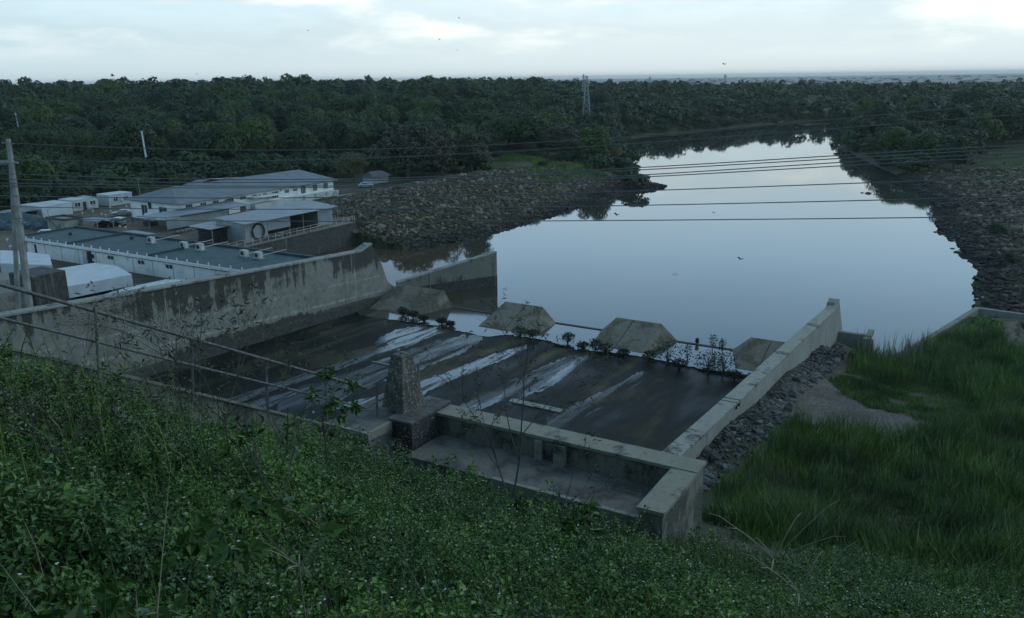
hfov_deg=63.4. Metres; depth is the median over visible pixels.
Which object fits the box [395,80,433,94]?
tree
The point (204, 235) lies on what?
rack
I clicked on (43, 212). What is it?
site cabin
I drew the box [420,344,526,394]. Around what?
shallow stream
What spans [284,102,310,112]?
tree
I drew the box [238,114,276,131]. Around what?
tree
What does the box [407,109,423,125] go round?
tree
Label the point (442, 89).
tree
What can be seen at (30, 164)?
tree
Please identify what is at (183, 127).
tree
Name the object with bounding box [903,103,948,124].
tree
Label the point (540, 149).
power cable
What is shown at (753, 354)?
baffle block
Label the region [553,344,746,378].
sill weeds
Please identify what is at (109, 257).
window
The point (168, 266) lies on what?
window
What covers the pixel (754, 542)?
finger grass
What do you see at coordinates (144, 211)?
window
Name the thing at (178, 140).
tree
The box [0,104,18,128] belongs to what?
tree
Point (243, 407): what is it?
stair wall
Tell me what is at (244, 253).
air conditioner
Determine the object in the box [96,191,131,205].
site cabin
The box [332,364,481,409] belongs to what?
shallow stream
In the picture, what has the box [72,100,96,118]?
tree
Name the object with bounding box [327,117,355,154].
tree
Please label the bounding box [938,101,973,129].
tree
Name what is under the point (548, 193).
power cable
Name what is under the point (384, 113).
tree
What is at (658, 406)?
spillway chute
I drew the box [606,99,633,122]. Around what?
tree
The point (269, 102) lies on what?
tree
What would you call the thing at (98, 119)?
tree
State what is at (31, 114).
tree
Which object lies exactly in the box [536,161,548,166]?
bush
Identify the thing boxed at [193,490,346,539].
vine
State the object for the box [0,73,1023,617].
ground
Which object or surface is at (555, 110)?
tree
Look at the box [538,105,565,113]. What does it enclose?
tree
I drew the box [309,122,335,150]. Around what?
tree
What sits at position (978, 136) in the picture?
tree
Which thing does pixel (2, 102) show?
tree
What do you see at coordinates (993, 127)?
tree
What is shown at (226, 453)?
bare shrub
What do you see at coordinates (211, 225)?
rack shelter
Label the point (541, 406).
floor joint
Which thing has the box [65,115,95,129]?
tree
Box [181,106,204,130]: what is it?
tree
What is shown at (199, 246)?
air conditioner
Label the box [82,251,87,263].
door
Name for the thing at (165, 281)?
roof
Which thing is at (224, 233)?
rack
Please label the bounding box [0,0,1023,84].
sky
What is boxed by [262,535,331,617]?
finger grass
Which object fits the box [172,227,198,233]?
scrap heap
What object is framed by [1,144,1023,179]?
power cable
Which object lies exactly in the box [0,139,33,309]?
twin pole
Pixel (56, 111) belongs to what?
tree
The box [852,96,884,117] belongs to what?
tree
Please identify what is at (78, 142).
tree
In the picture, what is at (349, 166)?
tree
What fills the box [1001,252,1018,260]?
bush
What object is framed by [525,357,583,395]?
shallow stream
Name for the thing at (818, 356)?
cobbles
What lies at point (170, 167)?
forest
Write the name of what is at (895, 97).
tree
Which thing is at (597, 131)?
tree
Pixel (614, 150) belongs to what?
tree
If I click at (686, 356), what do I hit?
sapling
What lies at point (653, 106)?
forest
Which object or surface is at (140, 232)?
lean to
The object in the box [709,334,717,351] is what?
sapling
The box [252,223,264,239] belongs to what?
steel ring
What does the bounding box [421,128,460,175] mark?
tree
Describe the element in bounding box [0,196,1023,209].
power cable
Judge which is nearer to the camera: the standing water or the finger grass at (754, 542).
the finger grass at (754, 542)
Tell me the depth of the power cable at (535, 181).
75.97 m
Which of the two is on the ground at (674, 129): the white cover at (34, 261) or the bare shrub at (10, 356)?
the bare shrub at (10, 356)
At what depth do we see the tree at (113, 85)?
530.92 m
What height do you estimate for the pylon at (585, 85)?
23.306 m
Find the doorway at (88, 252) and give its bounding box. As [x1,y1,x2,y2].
[87,251,91,263]
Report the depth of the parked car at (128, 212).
195.44 m
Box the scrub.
[586,75,1021,84]
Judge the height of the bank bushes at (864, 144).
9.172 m
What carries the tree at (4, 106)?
on the ground at (674, 129)
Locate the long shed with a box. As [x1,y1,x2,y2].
[137,201,250,231]
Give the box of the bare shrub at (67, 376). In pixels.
[0,293,143,492]
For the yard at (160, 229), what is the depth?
175.47 m
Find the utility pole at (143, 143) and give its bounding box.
[139,131,146,156]
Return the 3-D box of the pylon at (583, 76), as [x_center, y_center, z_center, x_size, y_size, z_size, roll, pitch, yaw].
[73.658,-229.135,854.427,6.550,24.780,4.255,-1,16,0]
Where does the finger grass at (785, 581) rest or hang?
on the ground at (674, 129)
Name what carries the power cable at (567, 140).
attached to the twin pole at (18, 237)
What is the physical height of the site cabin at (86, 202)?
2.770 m
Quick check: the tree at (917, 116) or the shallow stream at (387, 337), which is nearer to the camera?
the shallow stream at (387, 337)
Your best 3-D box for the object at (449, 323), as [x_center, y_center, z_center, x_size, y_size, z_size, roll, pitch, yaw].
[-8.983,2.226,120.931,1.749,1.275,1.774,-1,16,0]
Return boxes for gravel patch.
[753,365,929,436]
[992,321,1023,345]
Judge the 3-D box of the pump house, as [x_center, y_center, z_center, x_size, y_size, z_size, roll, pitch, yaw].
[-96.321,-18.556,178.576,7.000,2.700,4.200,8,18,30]
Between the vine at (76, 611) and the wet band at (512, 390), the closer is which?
the vine at (76, 611)
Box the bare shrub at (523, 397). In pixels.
[470,285,623,495]
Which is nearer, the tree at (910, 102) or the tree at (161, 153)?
the tree at (161, 153)
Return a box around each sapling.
[304,365,363,472]
[558,496,605,546]
[683,344,692,362]
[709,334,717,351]
[719,338,726,351]
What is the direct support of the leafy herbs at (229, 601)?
on the ground at (674, 129)
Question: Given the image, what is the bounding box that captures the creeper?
[933,313,1005,353]
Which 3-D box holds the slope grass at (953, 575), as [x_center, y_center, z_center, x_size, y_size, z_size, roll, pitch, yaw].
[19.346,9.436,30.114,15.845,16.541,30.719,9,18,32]
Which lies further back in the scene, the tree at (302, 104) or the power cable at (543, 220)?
the tree at (302, 104)
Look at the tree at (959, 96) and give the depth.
523.73 m
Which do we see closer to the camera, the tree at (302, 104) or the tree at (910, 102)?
the tree at (302, 104)
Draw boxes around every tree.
[0,81,21,100]
[0,98,5,105]
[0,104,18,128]
[0,105,20,118]
[0,128,38,150]
[0,135,13,153]
[0,152,16,166]
[0,165,18,183]
[0,167,8,189]
[2,154,60,190]
[10,96,44,108]
[15,105,65,126]
[17,149,65,181]
[33,127,72,158]
[43,97,84,117]
[50,106,68,120]
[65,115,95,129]
[65,117,96,132]
[71,130,92,157]
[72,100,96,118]
[82,111,111,132]
[87,87,104,95]
[93,80,126,96]
[93,131,117,152]
[100,116,165,170]
[136,117,171,141]
[149,136,170,159]
[159,111,185,125]
[160,113,189,131]
[162,117,182,129]
[163,130,195,151]
[164,120,181,142]
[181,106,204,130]
[185,104,228,129]
[190,115,217,139]
[190,127,224,158]
[192,81,230,95]
[207,121,250,159]
[237,116,275,152]
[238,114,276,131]
[250,110,275,136]
[259,98,276,116]
[271,103,302,134]
[273,124,311,153]
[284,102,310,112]
[306,108,330,122]
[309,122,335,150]
[312,108,324,116]
[320,94,353,114]
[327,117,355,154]
[335,151,367,181]
[336,83,374,94]
[339,81,367,95]
[343,92,379,115]
[347,125,374,151]
[351,115,376,147]
[351,122,375,151]
[361,103,398,123]
[368,122,440,182]
[374,123,391,146]
[381,126,396,145]
[387,106,401,122]
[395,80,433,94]
[404,80,419,96]
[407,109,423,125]
[408,98,432,112]
[409,112,437,123]
[419,95,444,118]
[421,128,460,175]
[428,80,458,100]
[438,99,475,121]
[443,123,477,143]
[449,128,492,172]
[451,83,477,102]
[458,110,493,130]
[469,82,485,98]
[478,115,511,152]
[481,102,497,113]
[482,126,500,151]
[489,89,509,102]
[494,110,553,154]
[494,112,516,146]
[503,136,511,149]
[513,80,540,96]
[532,128,558,155]
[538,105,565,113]
[538,111,574,149]
[540,123,581,160]
[541,108,572,126]
[559,98,579,117]
[575,125,612,166]
[580,111,618,130]
[584,126,619,144]
[587,88,613,106]
[604,143,621,166]
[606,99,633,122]
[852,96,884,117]
[862,99,896,137]
[876,125,914,149]
[883,118,927,141]
[887,93,906,103]
[889,103,907,116]
[897,96,922,111]
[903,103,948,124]
[905,130,945,155]
[914,96,945,107]
[921,111,943,129]
[922,98,955,128]
[924,128,953,139]
[935,133,979,172]
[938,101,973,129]
[948,88,973,103]
[952,127,988,149]
[962,87,995,103]
[970,110,1006,141]
[986,95,1023,115]
[986,100,1023,144]
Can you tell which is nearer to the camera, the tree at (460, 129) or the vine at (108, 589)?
the vine at (108, 589)
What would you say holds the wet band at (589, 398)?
on the spillway chute
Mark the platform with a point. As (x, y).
(416, 428)
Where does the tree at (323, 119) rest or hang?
on the ground at (674, 129)
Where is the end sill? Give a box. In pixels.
[452,306,732,350]
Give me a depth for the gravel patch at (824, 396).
73.27 m
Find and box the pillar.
[382,351,425,413]
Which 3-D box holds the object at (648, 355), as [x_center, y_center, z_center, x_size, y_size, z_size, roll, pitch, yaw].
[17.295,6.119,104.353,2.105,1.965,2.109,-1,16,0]
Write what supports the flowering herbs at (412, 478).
on the ground at (674, 129)
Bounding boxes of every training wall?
[0,242,393,377]
[662,298,874,458]
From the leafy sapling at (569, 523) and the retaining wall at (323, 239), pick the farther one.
the retaining wall at (323, 239)
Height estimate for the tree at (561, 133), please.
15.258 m
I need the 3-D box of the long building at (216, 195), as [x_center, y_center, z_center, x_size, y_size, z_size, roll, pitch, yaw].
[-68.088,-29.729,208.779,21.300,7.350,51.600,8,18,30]
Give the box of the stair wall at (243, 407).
[0,344,323,441]
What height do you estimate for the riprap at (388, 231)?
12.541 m
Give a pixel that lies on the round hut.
(378, 174)
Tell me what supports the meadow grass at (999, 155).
on the ground at (674, 129)
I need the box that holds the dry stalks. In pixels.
[0,333,1021,617]
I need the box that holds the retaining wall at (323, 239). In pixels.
[242,222,356,254]
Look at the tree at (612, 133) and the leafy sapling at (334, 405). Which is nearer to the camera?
the leafy sapling at (334, 405)
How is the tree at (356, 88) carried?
on the ground at (674, 129)
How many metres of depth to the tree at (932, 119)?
372.16 m
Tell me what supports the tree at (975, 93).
on the ground at (674, 129)
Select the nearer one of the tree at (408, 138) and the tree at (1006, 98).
the tree at (408, 138)
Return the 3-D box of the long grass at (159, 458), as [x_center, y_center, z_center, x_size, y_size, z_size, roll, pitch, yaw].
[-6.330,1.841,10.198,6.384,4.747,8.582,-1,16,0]
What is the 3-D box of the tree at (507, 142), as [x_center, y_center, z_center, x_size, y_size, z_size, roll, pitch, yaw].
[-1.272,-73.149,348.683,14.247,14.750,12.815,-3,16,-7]
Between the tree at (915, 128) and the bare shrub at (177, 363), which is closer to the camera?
the bare shrub at (177, 363)
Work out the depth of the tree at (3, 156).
235.56 m
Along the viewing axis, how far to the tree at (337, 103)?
422.29 m
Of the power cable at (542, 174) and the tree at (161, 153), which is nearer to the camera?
the power cable at (542, 174)
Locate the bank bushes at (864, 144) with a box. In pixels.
[585,109,939,175]
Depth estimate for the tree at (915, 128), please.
334.21 m
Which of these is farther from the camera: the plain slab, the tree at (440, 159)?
the tree at (440, 159)
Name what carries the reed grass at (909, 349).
on the ground at (674, 129)
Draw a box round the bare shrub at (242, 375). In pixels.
[203,317,371,460]
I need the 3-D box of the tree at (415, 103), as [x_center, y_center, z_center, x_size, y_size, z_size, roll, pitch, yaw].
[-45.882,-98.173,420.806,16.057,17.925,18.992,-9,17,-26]
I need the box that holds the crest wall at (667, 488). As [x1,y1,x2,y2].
[407,404,705,550]
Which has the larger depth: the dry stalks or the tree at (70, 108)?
the tree at (70, 108)
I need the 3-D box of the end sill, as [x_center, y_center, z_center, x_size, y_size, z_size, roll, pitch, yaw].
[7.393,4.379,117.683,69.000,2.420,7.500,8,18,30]
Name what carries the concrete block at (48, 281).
on the yard at (160, 229)
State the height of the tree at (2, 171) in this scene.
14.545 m
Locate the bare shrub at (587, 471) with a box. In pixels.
[558,431,619,519]
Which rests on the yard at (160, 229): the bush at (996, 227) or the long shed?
the long shed
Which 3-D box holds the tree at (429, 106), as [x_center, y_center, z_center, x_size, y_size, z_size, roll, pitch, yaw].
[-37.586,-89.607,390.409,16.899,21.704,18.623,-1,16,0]
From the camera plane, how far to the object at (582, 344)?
109.98 m
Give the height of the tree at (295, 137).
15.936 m
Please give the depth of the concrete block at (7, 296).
95.27 m
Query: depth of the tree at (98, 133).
306.87 m
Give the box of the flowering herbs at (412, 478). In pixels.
[0,354,1023,617]
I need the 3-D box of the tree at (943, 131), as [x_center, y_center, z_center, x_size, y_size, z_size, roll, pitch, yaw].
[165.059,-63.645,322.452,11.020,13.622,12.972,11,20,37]
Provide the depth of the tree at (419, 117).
345.10 m
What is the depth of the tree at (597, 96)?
589.20 m
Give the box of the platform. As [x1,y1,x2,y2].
[323,394,450,462]
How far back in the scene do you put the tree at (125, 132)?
281.26 m
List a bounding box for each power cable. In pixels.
[0,177,1023,197]
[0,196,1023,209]
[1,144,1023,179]
[4,102,1023,149]
[7,148,1023,182]
[10,153,1023,186]
[10,216,1023,221]
[12,114,1023,161]
[12,156,1023,187]
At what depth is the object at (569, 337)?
112.06 m
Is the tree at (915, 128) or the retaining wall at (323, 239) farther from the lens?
the tree at (915, 128)
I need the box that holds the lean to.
[124,230,155,234]
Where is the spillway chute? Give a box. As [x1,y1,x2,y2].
[143,312,747,450]
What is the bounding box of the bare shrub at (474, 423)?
[416,331,507,495]
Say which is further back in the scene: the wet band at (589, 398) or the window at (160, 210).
the window at (160, 210)
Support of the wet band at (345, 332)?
on the spillway chute
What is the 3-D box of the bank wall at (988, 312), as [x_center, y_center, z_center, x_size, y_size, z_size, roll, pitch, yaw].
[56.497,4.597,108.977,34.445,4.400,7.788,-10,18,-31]
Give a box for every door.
[30,243,34,252]
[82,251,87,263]
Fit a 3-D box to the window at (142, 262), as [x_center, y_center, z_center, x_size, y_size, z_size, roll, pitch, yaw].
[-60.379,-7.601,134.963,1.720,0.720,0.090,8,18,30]
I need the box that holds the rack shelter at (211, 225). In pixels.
[187,221,228,242]
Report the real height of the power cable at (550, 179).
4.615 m
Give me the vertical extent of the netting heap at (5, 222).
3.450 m
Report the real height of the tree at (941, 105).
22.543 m
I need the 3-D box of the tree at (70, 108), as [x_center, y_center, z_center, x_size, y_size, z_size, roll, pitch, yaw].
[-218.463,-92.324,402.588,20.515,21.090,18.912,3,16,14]
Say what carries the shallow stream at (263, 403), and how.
on the spillway chute
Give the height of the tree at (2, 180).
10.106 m
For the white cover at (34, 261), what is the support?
on the yard at (160, 229)
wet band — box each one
[248,320,386,362]
[278,334,481,409]
[460,354,587,407]
[547,371,644,424]
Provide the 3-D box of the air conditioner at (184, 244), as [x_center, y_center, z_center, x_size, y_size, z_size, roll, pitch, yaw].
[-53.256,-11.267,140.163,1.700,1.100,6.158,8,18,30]
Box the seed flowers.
[0,347,422,533]
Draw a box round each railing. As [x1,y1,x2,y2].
[0,282,419,422]
[228,216,354,245]
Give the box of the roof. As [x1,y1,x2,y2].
[107,279,182,293]
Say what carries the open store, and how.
on the yard at (160, 229)
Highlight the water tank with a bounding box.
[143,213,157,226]
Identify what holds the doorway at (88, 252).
in the green roofed building at (166, 257)
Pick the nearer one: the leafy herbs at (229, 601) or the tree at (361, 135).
the leafy herbs at (229, 601)
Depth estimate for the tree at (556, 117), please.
359.15 m
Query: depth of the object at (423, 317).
123.26 m
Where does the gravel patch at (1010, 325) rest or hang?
on the ground at (674, 129)
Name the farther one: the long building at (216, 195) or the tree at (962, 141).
the tree at (962, 141)
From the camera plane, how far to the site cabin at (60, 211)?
197.25 m
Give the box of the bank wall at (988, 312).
[898,307,1023,354]
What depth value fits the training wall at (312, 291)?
107.30 m
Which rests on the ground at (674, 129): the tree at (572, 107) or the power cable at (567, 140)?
the tree at (572, 107)
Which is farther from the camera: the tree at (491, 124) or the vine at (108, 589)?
the tree at (491, 124)
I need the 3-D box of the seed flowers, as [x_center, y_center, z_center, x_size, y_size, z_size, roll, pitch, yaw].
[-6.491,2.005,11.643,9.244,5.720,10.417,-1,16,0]
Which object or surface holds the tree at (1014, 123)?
on the ground at (674, 129)
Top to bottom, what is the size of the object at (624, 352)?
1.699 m
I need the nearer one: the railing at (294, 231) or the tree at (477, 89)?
the railing at (294, 231)
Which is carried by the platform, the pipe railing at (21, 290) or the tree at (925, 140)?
the pipe railing at (21, 290)
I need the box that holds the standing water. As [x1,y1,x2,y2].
[357,307,752,374]
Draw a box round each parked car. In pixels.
[95,220,117,226]
[111,209,131,215]
[113,217,127,225]
[357,182,373,187]
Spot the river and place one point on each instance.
(678, 279)
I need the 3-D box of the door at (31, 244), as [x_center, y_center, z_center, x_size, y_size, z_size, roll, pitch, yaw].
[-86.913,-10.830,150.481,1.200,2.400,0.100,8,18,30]
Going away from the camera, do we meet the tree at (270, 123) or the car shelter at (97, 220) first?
the car shelter at (97, 220)
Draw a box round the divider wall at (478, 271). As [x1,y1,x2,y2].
[396,251,496,292]
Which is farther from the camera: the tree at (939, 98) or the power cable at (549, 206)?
the tree at (939, 98)
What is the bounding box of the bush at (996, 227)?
[984,222,1008,233]
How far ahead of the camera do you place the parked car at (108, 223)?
180.33 m
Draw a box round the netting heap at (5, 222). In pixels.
[0,212,47,230]
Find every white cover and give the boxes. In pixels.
[0,250,52,273]
[58,263,132,297]
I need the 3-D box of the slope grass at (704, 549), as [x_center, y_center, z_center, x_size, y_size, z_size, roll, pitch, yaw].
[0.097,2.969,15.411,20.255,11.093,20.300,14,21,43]
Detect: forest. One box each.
[0,73,1023,133]
[0,101,1023,205]
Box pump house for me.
[45,214,82,229]
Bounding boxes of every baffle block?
[369,284,451,314]
[479,302,555,334]
[596,318,677,352]
[732,337,784,370]
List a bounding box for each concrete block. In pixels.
[0,283,24,311]
[9,266,69,305]
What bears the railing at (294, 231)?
on the retaining wall at (323, 239)
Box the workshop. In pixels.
[213,200,337,241]
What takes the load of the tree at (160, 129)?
on the ground at (674, 129)
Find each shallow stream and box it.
[227,326,441,401]
[245,387,309,404]
[253,394,295,407]
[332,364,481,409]
[375,324,426,344]
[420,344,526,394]
[469,395,501,410]
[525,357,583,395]
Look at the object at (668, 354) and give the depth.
102.89 m
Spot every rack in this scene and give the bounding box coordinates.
[197,228,217,242]
[213,229,222,241]
[218,228,227,240]
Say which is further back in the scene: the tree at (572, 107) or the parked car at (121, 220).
the tree at (572, 107)
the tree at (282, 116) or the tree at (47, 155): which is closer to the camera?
the tree at (47, 155)
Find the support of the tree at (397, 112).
on the ground at (674, 129)
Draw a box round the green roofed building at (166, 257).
[24,226,317,279]
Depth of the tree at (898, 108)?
425.10 m
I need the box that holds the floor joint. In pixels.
[508,398,563,412]
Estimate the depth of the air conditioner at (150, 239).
142.55 m
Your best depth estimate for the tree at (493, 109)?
387.55 m
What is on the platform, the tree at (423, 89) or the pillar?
the pillar
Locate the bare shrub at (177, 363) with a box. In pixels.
[111,280,281,483]
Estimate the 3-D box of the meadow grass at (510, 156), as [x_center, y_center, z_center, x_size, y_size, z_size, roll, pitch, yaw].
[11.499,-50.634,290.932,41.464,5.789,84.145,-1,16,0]
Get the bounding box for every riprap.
[321,162,666,250]
[895,166,1023,328]
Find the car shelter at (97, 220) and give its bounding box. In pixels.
[79,217,113,227]
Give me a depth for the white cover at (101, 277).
122.68 m
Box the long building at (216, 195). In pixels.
[124,170,338,219]
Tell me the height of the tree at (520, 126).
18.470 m
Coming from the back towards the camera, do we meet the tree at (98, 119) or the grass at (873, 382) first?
the tree at (98, 119)
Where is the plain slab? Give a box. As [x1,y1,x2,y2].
[0,273,10,284]
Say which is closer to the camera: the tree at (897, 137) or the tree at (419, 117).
the tree at (897, 137)
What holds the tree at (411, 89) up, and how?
on the ground at (674, 129)
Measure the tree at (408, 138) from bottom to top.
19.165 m
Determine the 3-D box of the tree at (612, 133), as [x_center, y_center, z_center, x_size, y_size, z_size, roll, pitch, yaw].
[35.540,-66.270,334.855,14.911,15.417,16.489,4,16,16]
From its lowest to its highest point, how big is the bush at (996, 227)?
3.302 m
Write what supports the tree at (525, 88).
on the ground at (674, 129)
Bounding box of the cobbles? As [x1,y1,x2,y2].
[696,344,846,493]
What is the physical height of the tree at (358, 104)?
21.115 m
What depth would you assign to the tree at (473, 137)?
252.27 m
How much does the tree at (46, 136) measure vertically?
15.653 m
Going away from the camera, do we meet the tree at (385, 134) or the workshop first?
the workshop
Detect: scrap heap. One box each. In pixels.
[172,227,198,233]
[263,230,296,238]
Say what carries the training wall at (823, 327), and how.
on the ground at (674, 129)
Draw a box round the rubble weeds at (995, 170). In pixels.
[926,168,1023,232]
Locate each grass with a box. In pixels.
[0,298,307,519]
[0,343,1023,617]
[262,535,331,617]
[485,151,608,182]
[701,316,1023,579]
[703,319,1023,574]
[709,500,845,617]
[730,351,1022,581]
[738,525,1023,599]
[742,541,862,617]
[856,327,935,361]
[972,146,1023,172]
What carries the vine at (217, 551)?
on the leafy herbs at (229, 601)
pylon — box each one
[580,76,592,115]
[581,74,585,90]
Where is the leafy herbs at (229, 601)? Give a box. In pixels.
[0,438,563,617]
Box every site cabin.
[20,203,56,217]
[36,200,72,214]
[58,196,98,211]
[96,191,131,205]
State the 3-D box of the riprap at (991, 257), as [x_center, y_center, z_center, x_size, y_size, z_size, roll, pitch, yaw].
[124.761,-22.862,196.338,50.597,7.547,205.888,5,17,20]
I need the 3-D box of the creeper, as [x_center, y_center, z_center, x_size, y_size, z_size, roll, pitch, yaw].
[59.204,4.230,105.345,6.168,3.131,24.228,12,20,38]
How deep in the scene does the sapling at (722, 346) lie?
107.19 m
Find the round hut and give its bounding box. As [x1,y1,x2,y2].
[359,170,389,183]
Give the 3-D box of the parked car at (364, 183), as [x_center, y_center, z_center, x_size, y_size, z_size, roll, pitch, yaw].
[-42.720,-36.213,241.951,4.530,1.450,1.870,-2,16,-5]
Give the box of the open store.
[0,208,38,214]
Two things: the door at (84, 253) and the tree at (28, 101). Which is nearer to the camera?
the door at (84, 253)
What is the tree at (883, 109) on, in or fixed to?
on the ground at (674, 129)
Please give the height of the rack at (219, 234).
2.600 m
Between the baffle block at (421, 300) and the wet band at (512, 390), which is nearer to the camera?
the wet band at (512, 390)
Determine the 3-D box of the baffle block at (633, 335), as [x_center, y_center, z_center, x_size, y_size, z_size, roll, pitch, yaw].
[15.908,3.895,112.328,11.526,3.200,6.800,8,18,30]
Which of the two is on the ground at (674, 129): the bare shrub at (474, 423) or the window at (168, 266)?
the bare shrub at (474, 423)
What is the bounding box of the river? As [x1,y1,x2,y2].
[312,121,982,353]
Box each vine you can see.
[35,602,87,617]
[91,582,188,617]
[145,525,276,606]
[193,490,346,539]
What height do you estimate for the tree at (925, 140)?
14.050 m
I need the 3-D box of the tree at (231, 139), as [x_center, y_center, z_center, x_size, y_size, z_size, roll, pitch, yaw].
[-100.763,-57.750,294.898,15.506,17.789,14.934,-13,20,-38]
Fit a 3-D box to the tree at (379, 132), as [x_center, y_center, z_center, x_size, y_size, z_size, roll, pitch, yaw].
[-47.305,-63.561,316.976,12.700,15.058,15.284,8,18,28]
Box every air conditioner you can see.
[147,235,179,243]
[179,240,212,248]
[195,242,228,250]
[239,247,272,257]
[253,249,286,259]
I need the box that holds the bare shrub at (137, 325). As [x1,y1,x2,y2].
[52,276,224,442]
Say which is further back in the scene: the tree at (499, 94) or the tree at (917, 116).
the tree at (499, 94)
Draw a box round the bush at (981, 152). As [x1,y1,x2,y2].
[974,148,988,155]
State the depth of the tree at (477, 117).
358.18 m
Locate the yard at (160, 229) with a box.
[0,187,355,299]
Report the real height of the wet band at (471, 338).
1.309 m
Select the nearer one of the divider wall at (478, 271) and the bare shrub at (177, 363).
the bare shrub at (177, 363)
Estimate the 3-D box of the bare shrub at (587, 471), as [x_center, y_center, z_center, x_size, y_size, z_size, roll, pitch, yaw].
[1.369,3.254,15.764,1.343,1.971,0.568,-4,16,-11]
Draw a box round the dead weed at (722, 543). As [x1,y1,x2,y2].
[711,518,741,571]
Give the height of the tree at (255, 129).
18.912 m
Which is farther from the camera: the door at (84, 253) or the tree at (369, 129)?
the tree at (369, 129)
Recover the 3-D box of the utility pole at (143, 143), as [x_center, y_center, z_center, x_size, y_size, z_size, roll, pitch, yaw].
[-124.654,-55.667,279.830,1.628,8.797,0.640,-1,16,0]
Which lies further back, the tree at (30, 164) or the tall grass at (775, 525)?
the tree at (30, 164)
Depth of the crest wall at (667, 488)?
19.64 m
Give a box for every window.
[107,255,113,259]
[137,260,144,264]
[141,204,147,214]
[158,207,166,211]
[165,264,172,268]
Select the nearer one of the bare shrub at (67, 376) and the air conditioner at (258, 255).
the bare shrub at (67, 376)
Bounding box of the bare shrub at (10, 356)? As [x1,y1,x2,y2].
[0,349,140,497]
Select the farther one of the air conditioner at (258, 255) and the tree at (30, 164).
the tree at (30, 164)
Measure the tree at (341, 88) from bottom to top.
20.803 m
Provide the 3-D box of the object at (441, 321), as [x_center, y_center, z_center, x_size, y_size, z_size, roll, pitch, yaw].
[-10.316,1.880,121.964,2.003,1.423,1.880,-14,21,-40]
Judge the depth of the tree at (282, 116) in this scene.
364.09 m
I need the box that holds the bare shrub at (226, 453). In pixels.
[200,410,319,543]
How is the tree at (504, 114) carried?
on the ground at (674, 129)
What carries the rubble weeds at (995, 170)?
on the riprap at (991, 257)
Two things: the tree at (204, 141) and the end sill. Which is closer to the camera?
the end sill
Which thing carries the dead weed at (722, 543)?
on the ground at (674, 129)
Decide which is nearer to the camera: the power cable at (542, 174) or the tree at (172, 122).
the power cable at (542, 174)
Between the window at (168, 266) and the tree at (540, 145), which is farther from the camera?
the tree at (540, 145)
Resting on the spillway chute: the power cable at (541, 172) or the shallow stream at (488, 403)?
the shallow stream at (488, 403)
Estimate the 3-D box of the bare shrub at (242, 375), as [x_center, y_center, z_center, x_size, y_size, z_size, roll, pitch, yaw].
[-3.511,1.481,13.407,2.442,2.790,2.201,-1,16,0]
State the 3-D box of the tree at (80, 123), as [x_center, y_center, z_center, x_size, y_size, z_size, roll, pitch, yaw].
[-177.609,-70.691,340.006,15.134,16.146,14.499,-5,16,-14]

